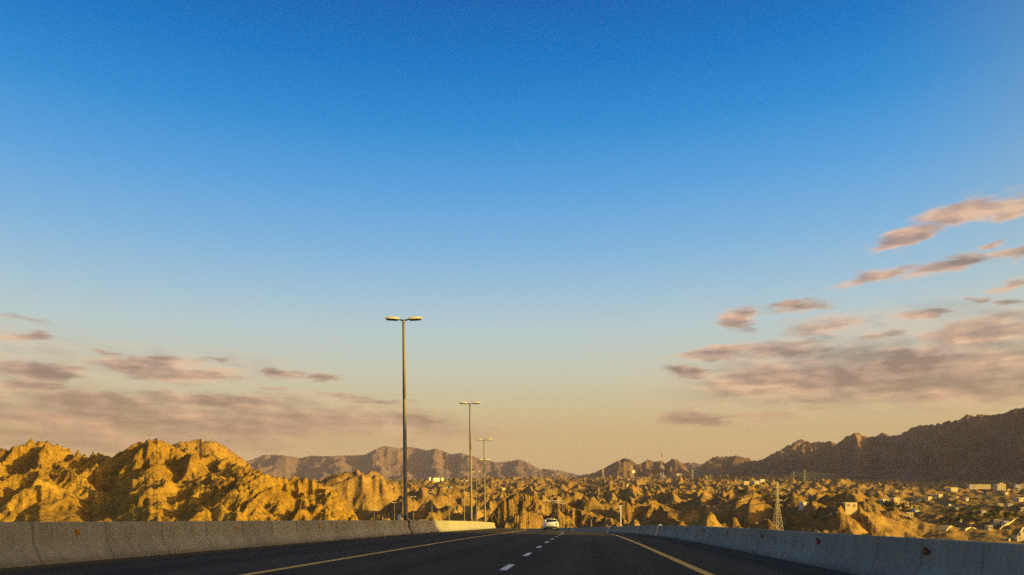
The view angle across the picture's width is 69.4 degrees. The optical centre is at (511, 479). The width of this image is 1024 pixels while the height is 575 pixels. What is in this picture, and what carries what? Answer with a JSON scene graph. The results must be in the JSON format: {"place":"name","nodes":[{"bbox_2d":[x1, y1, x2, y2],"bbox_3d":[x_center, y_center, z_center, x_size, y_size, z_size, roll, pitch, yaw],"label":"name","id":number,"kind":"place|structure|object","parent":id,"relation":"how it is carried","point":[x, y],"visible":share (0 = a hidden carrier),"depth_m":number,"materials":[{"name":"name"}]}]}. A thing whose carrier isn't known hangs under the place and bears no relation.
{"place":"outdoors","nodes":[
{"label":"outdoors","id":0,"kind":"place"},
{"bbox_2d":[0,438,357,521],"bbox_3d":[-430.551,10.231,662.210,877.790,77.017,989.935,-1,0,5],"label":"hills","id":1,"kind":"structure","parent":0,"point":[156,479],"depth_m":434.78,"materials":[{"name":"stone"}]},
{"bbox_2d":[172,439,251,467],"bbox_3d":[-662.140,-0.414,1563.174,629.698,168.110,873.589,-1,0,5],"label":"hills","id":2,"kind":"structure","parent":0,"point":[200,447],"depth_m":1435.56,"materials":[{"name":"stone"}]},
{"bbox_2d":[0,528,855,574],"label":"road","id":3,"kind":"structure","parent":0,"point":[501,551],"depth_m":18.31,"materials":[{"name":"grey asphalt"}]},
{"bbox_2d":[0,522,40,568],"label":"concrete barrier","id":4,"kind":"object","parent":3,"relation":"on","point":[17,549],"visible":1,"depth_m":13.46,"materials":[{"name":"grey concrete"}]},
{"bbox_2d":[31,522,112,564],"bbox_3d":[-9.035,1.257,15.014,0.620,0.810,2.138,-1,-3,5],"label":"concrete barrier","id":5,"kind":"object","parent":3,"relation":"on","point":[60,542],"visible":0.84,"depth_m":14.84,"materials":[{"name":"grey concrete"}]},
{"bbox_2d":[105,521,168,558],"bbox_3d":[-8.830,1.370,17.155,0.620,0.810,2.138,-1,-3,5],"label":"concrete barrier","id":6,"kind":"object","parent":3,"relation":"on","point":[127,539],"visible":0.79,"depth_m":17.00,"materials":[{"name":"grey concrete"}]},
{"bbox_2d":[160,521,212,553],"bbox_3d":[-8.625,1.484,19.295,0.620,0.810,2.138,-1,-3,5],"label":"concrete barrier","id":7,"kind":"object","parent":3,"relation":"on","point":[183,536],"visible":0.78,"depth_m":19.15,"materials":[{"name":"grey concrete"}]},
{"bbox_2d":[205,521,247,549],"bbox_3d":[-8.420,1.597,21.436,0.620,0.810,2.138,-1,-3,5],"label":"concrete barrier","id":8,"kind":"object","parent":3,"relation":"on","point":[221,535],"visible":0.82,"depth_m":21.31,"materials":[{"name":"grey concrete"}]},
{"bbox_2d":[241,521,276,546],"bbox_3d":[-8.215,1.710,23.576,0.620,0.810,2.138,-1,-3,5],"label":"concrete barrier","id":9,"kind":"object","parent":3,"relation":"on","point":[256,533],"visible":0.77,"depth_m":23.45,"materials":[{"name":"grey concrete"}]},
{"bbox_2d":[271,521,301,544],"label":"concrete barrier","id":10,"kind":"object","parent":3,"relation":"on","point":[284,532],"visible":0.77,"depth_m":25.59,"materials":[{"name":"grey concrete"}]},
{"bbox_2d":[296,520,321,542],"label":"concrete barrier","id":11,"kind":"object","parent":3,"relation":"on","point":[307,530],"visible":0.77,"depth_m":27.74,"materials":[{"name":"grey concrete"}]},
{"bbox_2d":[317,520,339,540],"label":"concrete barrier","id":12,"kind":"object","parent":3,"relation":"on","point":[327,531],"visible":0.81,"depth_m":29.89,"materials":[{"name":"grey concrete"}]},
{"bbox_2d":[335,520,355,539],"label":"concrete barrier","id":13,"kind":"object","parent":3,"relation":"on","point":[344,530],"visible":0.75,"depth_m":32.04,"materials":[{"name":"grey concrete"}]},
{"bbox_2d":[351,520,369,537],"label":"concrete barrier","id":14,"kind":"object","parent":3,"relation":"on","point":[359,528],"visible":0.75,"depth_m":34.19,"materials":[{"name":"grey concrete"}]},
{"bbox_2d":[365,520,381,536],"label":"concrete barrier","id":15,"kind":"object","parent":3,"relation":"on","point":[372,528],"visible":0.81,"depth_m":36.31,"materials":[{"name":"grey concrete"}]},
{"bbox_2d":[378,520,392,535],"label":"concrete barrier","id":16,"kind":"object","parent":3,"relation":"on","point":[384,528],"visible":0.72,"depth_m":38.45,"materials":[{"name":"grey concrete"}]},
{"bbox_2d":[389,520,402,534],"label":"concrete barrier","id":17,"kind":"object","parent":3,"relation":"on","point":[394,527],"visible":0.72,"depth_m":40.61,"materials":[{"name":"grey concrete"}]},
{"bbox_2d":[385,316,421,519],"bbox_3d":[-6.682,-3.416,46.037,2.280,13.520,0.500,-1,0,-3],"label":"street lamp","id":18,"kind":"object","parent":3,"relation":"on","point":[405,487],"visible":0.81,"depth_m":45.94,"materials":[{"name":"metal"}]},
{"bbox_2d":[399,520,410,534],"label":"concrete barrier","id":19,"kind":"object","parent":3,"relation":"on","point":[403,527],"visible":0.74,"depth_m":42.73,"materials":[{"name":"grey concrete"}]},
{"bbox_2d":[408,520,420,533],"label":"concrete barrier","id":20,"kind":"object","parent":3,"relation":"on","point":[414,527],"visible":0.74,"depth_m":45.19,"materials":[{"name":"grey concrete"}]},
{"bbox_2d":[418,520,427,532],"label":"concrete barrier","id":21,"kind":"object","parent":3,"relation":"on","point":[422,526],"visible":0.64,"depth_m":47.58,"materials":[{"name":"grey concrete"}]},
{"bbox_2d":[425,520,434,532],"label":"concrete barrier","id":22,"kind":"object","parent":3,"relation":"on","point":[429,527],"visible":0.71,"depth_m":49.69,"materials":[{"name":"grey concrete"}]},
{"bbox_2d":[432,520,440,531],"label":"concrete barrier","id":23,"kind":"object","parent":3,"relation":"on","point":[435,526],"visible":0.64,"depth_m":51.88,"materials":[{"name":"grey concrete"}]},
{"bbox_2d":[438,520,445,531],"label":"concrete barrier","id":24,"kind":"object","parent":3,"relation":"on","point":[441,526],"visible":0.65,"depth_m":53.93,"materials":[{"name":"grey concrete"}]},
{"bbox_2d":[443,521,450,530],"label":"concrete barrier","id":25,"kind":"object","parent":3,"relation":"on","point":[446,525],"visible":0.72,"depth_m":56.20,"materials":[{"name":"concrete"}]},
{"bbox_2d":[448,521,455,530],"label":"concrete barrier","id":26,"kind":"object","parent":3,"relation":"on","point":[451,526],"visible":0.64,"depth_m":58.23,"materials":[{"name":"grey concrete"}]},
{"bbox_2d":[453,521,459,530],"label":"concrete barrier","id":27,"kind":"object","parent":3,"relation":"on","point":[455,525],"visible":0.64,"depth_m":60.31,"materials":[{"name":"concrete"}]},
{"bbox_2d":[457,521,462,530],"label":"concrete barrier","id":28,"kind":"object","parent":3,"relation":"on","point":[459,525],"visible":0.61,"depth_m":62.34,"materials":[{"name":"concrete"}]},
{"bbox_2d":[459,402,480,520],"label":"street lamp","id":29,"kind":"object","parent":3,"relation":"on","point":[470,457],"visible":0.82,"depth_m":78.16,"materials":[{"name":"metal"}]},
{"bbox_2d":[472,472,480,520],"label":"street lamp","id":30,"kind":"object","parent":3,"relation":"on","point":[476,493],"visible":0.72,"depth_m":178.92,"materials":[{"name":"metal"}]},
{"bbox_2d":[476,439,491,521],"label":"street lamp","id":31,"kind":"object","parent":3,"relation":"on","point":[484,482],"visible":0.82,"depth_m":111.49,"materials":[{"name":"metal"}]},
{"bbox_2d":[542,519,558,530],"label":"car","id":32,"kind":"object","parent":3,"relation":"on","point":[550,523],"visible":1,"depth_m":91.95,"materials":[{"name":"white paint"}]},
{"bbox_2d":[652,525,657,535],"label":"concrete barrier","id":33,"kind":"object","parent":3,"relation":"on","point":[655,529],"visible":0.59,"depth_m":58.56,"materials":[{"name":"grey concrete"}]},
{"bbox_2d":[658,525,663,535],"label":"concrete barrier","id":34,"kind":"object","parent":3,"relation":"on","point":[661,530],"visible":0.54,"depth_m":54.37,"materials":[{"name":"grey concrete"}]},
{"bbox_2d":[661,525,666,536],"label":"concrete barrier","id":35,"kind":"object","parent":3,"relation":"on","point":[664,531],"visible":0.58,"depth_m":52.46,"materials":[{"name":"grey concrete"}]},
{"bbox_2d":[664,525,669,536],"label":"concrete barrier","id":36,"kind":"object","parent":3,"relation":"on","point":[667,531],"visible":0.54,"depth_m":50.60,"materials":[{"name":"grey concrete"}]},
{"bbox_2d":[667,525,673,537],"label":"concrete barrier","id":37,"kind":"object","parent":3,"relation":"on","point":[671,531],"visible":0.53,"depth_m":48.60,"materials":[{"name":"grey concrete"}]},
{"bbox_2d":[671,525,677,537],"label":"concrete barrier","id":38,"kind":"object","parent":3,"relation":"on","point":[674,531],"visible":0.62,"depth_m":46.73,"materials":[{"name":"grey concrete"}]},
{"bbox_2d":[674,526,681,538],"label":"concrete barrier","id":39,"kind":"object","parent":3,"relation":"on","point":[679,531],"visible":0.58,"depth_m":44.71,"materials":[{"name":"grey concrete"}]},
{"bbox_2d":[678,526,686,539],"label":"concrete barrier","id":40,"kind":"object","parent":3,"relation":"on","point":[682,535],"visible":0.57,"depth_m":42.75,"materials":[{"name":"grey concrete"}]},
{"bbox_2d":[683,526,691,540],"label":"concrete barrier","id":41,"kind":"object","parent":3,"relation":"on","point":[688,533],"visible":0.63,"depth_m":40.83,"materials":[{"name":"grey concrete"}]},
{"bbox_2d":[688,526,696,541],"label":"concrete barrier","id":42,"kind":"object","parent":3,"relation":"on","point":[693,533],"visible":0.57,"depth_m":38.87,"materials":[{"name":"grey concrete"}]},
{"bbox_2d":[693,526,703,542],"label":"concrete barrier","id":43,"kind":"object","parent":3,"relation":"on","point":[698,536],"visible":0.57,"depth_m":36.99,"materials":[{"name":"grey concrete"}]},
{"bbox_2d":[699,526,709,543],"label":"concrete barrier","id":44,"kind":"object","parent":3,"relation":"on","point":[705,535],"visible":0.62,"depth_m":35.02,"materials":[{"name":"grey concrete"}]},
{"bbox_2d":[706,527,717,544],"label":"concrete barrier","id":45,"kind":"object","parent":3,"relation":"on","point":[712,536],"visible":0.6,"depth_m":33.04,"materials":[{"name":"grey concrete"}]},
{"bbox_2d":[713,527,726,546],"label":"concrete barrier","id":46,"kind":"object","parent":3,"relation":"on","point":[721,537],"visible":0.62,"depth_m":31.12,"materials":[{"name":"grey concrete"}]},
{"bbox_2d":[721,527,735,548],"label":"concrete barrier","id":47,"kind":"object","parent":3,"relation":"on","point":[729,540],"visible":0.63,"depth_m":29.20,"materials":[{"name":"grey concrete"}]},
{"bbox_2d":[731,528,750,550],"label":"concrete barrier","id":48,"kind":"object","parent":3,"relation":"on","point":[740,540],"visible":0.61,"depth_m":27.22,"materials":[{"name":"grey concrete"}]},
{"bbox_2d":[742,529,760,553],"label":"concrete barrier","id":49,"kind":"object","parent":3,"relation":"on","point":[752,541],"visible":0.63,"depth_m":25.27,"materials":[{"name":"grey concrete"}]},
{"bbox_2d":[755,529,776,556],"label":"concrete barrier","id":50,"kind":"object","parent":3,"relation":"on","point":[766,545],"visible":0.68,"depth_m":23.34,"materials":[{"name":"grey concrete"}]},
{"bbox_2d":[769,530,794,559],"bbox_3d":[8.022,1.885,21.477,0.620,0.810,1.938,-1,-3,5],"label":"concrete barrier","id":51,"kind":"object","parent":3,"relation":"on","point":[783,546],"visible":0.67,"depth_m":21.39,"materials":[{"name":"grey concrete"}]},
{"bbox_2d":[787,531,821,564],"bbox_3d":[7.836,1.782,19.536,0.620,0.810,1.938,-1,-3,5],"label":"concrete barrier","id":52,"kind":"object","parent":3,"relation":"on","point":[803,549],"visible":0.74,"depth_m":19.44,"materials":[{"name":"grey concrete"}]},
{"bbox_2d":[808,533,844,569],"bbox_3d":[7.650,1.680,17.595,0.620,0.810,1.938,-1,-3,5],"label":"concrete barrier","id":53,"kind":"object","parent":3,"relation":"on","point":[828,552],"visible":0.74,"depth_m":17.48,"materials":[{"name":"grey concrete"}]},
{"bbox_2d":[835,534,878,574],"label":"concrete barrier","id":54,"kind":"object","parent":3,"relation":"on","point":[859,555],"visible":0.76,"depth_m":15.55,"materials":[{"name":"grey concrete"}]},
{"bbox_2d":[868,536,926,574],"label":"concrete barrier","id":55,"kind":"object","parent":3,"relation":"on","point":[899,555],"visible":0.82,"depth_m":13.64,"materials":[{"name":"grey concrete"}]},
{"bbox_2d":[917,539,985,574],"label":"concrete barrier","id":56,"kind":"object","parent":3,"relation":"on","point":[949,557],"visible":0.84,"depth_m":11.70,"materials":[{"name":"grey concrete"}]},
{"bbox_2d":[982,542,1023,574],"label":"concrete barrier","id":57,"kind":"object","parent":3,"relation":"on","point":[1003,558],"visible":1,"depth_m":10.29,"materials":[{"name":"grey concrete"}]},
{"bbox_2d":[246,446,703,480],"bbox_3d":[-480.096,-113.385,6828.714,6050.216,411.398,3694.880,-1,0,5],"label":"mountains","id":58,"kind":"structure","parent":0,"point":[386,462],"depth_m":6574.88,"materials":[{"name":"stone"}]},
{"bbox_2d":[0,0,1023,474],"label":"sky","id":59,"kind":"structure","parent":0,"point":[696,231],"materials":[{"name":"blue"}]},
{"bbox_2d":[487,493,621,528],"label":"rock cutting","id":60,"kind":"object","parent":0,"point":[520,511],"visible":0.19,"depth_m":261.23,"materials":[{"name":"brown stone"}]},
{"bbox_2d":[578,458,691,478],"bbox_3d":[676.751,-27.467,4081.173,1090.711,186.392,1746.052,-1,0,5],"label":"hills","id":61,"kind":"structure","parent":0,"point":[651,469],"depth_m":3828.36,"materials":[{"name":"brown stone"}]},
{"bbox_2d":[309,469,1023,543],"bbox_3d":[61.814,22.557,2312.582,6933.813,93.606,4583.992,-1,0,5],"label":"terrain","id":62,"kind":"structure","parent":0,"point":[644,501],"depth_m":743.11,"materials":[{"name":"stone"}]},
{"bbox_2d":[431,478,439,481],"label":"house","id":63,"kind":"structure","parent":62,"relation":"on","point":[436,479],"depth_m":2369.33,"materials":[{"name":"white concrete"}]},
{"bbox_2d":[660,454,663,479],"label":"radio mast","id":64,"kind":"object","parent":62,"relation":"on","point":[662,471],"visible":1,"depth_m":2651.91,"materials":[{"name":"grey metal"}]},
{"bbox_2d":[742,481,748,485],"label":"house","id":65,"kind":"structure","parent":62,"relation":"on","point":[744,483],"depth_m":1798.12,"materials":[{"name":"white concrete"}]},
{"bbox_2d":[772,482,783,529],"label":"pylon","id":66,"kind":"object","parent":62,"relation":"on","point":[777,503],"visible":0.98,"depth_m":332.64,"materials":[{"name":"metal"}]},
{"bbox_2d":[799,502,805,510],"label":"house","id":67,"kind":"structure","parent":62,"relation":"on","point":[802,505],"depth_m":509.06,"materials":[{"name":"white concrete"}]},
{"bbox_2d":[841,502,857,514],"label":"house","id":68,"kind":"structure","parent":62,"relation":"on","point":[850,507],"depth_m":387.73,"materials":[{"name":"beige concrete"}]},
{"bbox_2d":[885,501,896,510],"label":"acacia tree","id":69,"kind":"object","parent":62,"relation":"on","point":[891,502],"visible":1,"depth_m":512.05,"materials":[{"name":"green plant"}]},
{"bbox_2d":[889,501,905,508],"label":"house","id":70,"kind":"structure","parent":62,"relation":"on","point":[898,503],"depth_m":720.19,"materials":[{"name":"beige concrete"}]},
{"bbox_2d":[904,512,913,516],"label":"house","id":71,"kind":"structure","parent":62,"relation":"on","point":[910,514],"depth_m":651.86,"materials":[{"name":"beige concrete"}]},
{"bbox_2d":[947,487,957,491],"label":"house","id":72,"kind":"structure","parent":62,"relation":"on","point":[952,489],"depth_m":1414.37,"materials":[{"name":"beige concrete"}]},
{"bbox_2d":[960,514,969,524],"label":"acacia tree","id":73,"kind":"object","parent":62,"relation":"on","point":[964,518],"visible":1,"depth_m":579.92,"materials":[{"name":"green plant"}]},
{"bbox_2d":[965,520,973,525],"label":"house","id":74,"kind":"structure","parent":62,"relation":"on","point":[969,523],"depth_m":579.25,"materials":[{"name":"beige concrete"}]},
{"bbox_2d":[973,484,990,488],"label":"house","id":75,"kind":"structure","parent":62,"relation":"on","point":[981,486],"depth_m":1528.72,"materials":[{"name":"beige concrete"}]},
{"bbox_2d":[985,525,992,530],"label":"house","id":76,"kind":"structure","parent":62,"relation":"on","point":[989,527],"depth_m":501.56,"materials":[{"name":"beige concrete"}]},
{"bbox_2d":[965,517,1019,530],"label":"boundary wall","id":77,"kind":"structure","parent":62,"relation":"on","point":[1010,522],"depth_m":534.41,"materials":[{"name":"white concrete"}]},
{"bbox_2d":[990,519,1002,526],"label":"house","id":78,"kind":"structure","parent":62,"relation":"on","point":[995,522],"depth_m":547.20,"materials":[{"name":"beige concrete"}]},
{"bbox_2d":[993,483,1005,491],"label":"house","id":79,"kind":"structure","parent":62,"relation":"on","point":[999,486],"depth_m":1469.75,"materials":[{"name":"beige concrete"}]},
{"bbox_2d":[1011,532,1023,541],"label":"house","id":80,"kind":"structure","parent":62,"relation":"on","point":[1019,537],"depth_m":472.35,"materials":[{"name":"beige concrete"}]},
{"bbox_2d":[1014,497,1023,501],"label":"house","id":81,"kind":"structure","parent":62,"relation":"on","point":[1019,499],"depth_m":1045.93,"materials":[{"name":"beige concrete"}]},
{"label":"pylon","id":82,"kind":"object","parent":62,"relation":"on","visible":0},
{"bbox_2d":[609,488,770,515],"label":"power line","id":83,"kind":"object","parent":82,"relation":"attached to","point":[724,505],"visible":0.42,"depth_m":390.41,"materials":[{"name":"black metal"}]},
{"bbox_2d":[693,407,1023,483],"bbox_3d":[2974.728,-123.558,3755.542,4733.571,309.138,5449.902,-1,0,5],"label":"mountains","id":84,"kind":"structure","parent":0,"point":[978,447],"depth_m":2744.83,"materials":[{"name":"brown stone"}]},
{"bbox_2d":[937,525,967,530],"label":"path","id":85,"kind":"structure","parent":0,"point":[945,528],"depth_m":502.30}
]}

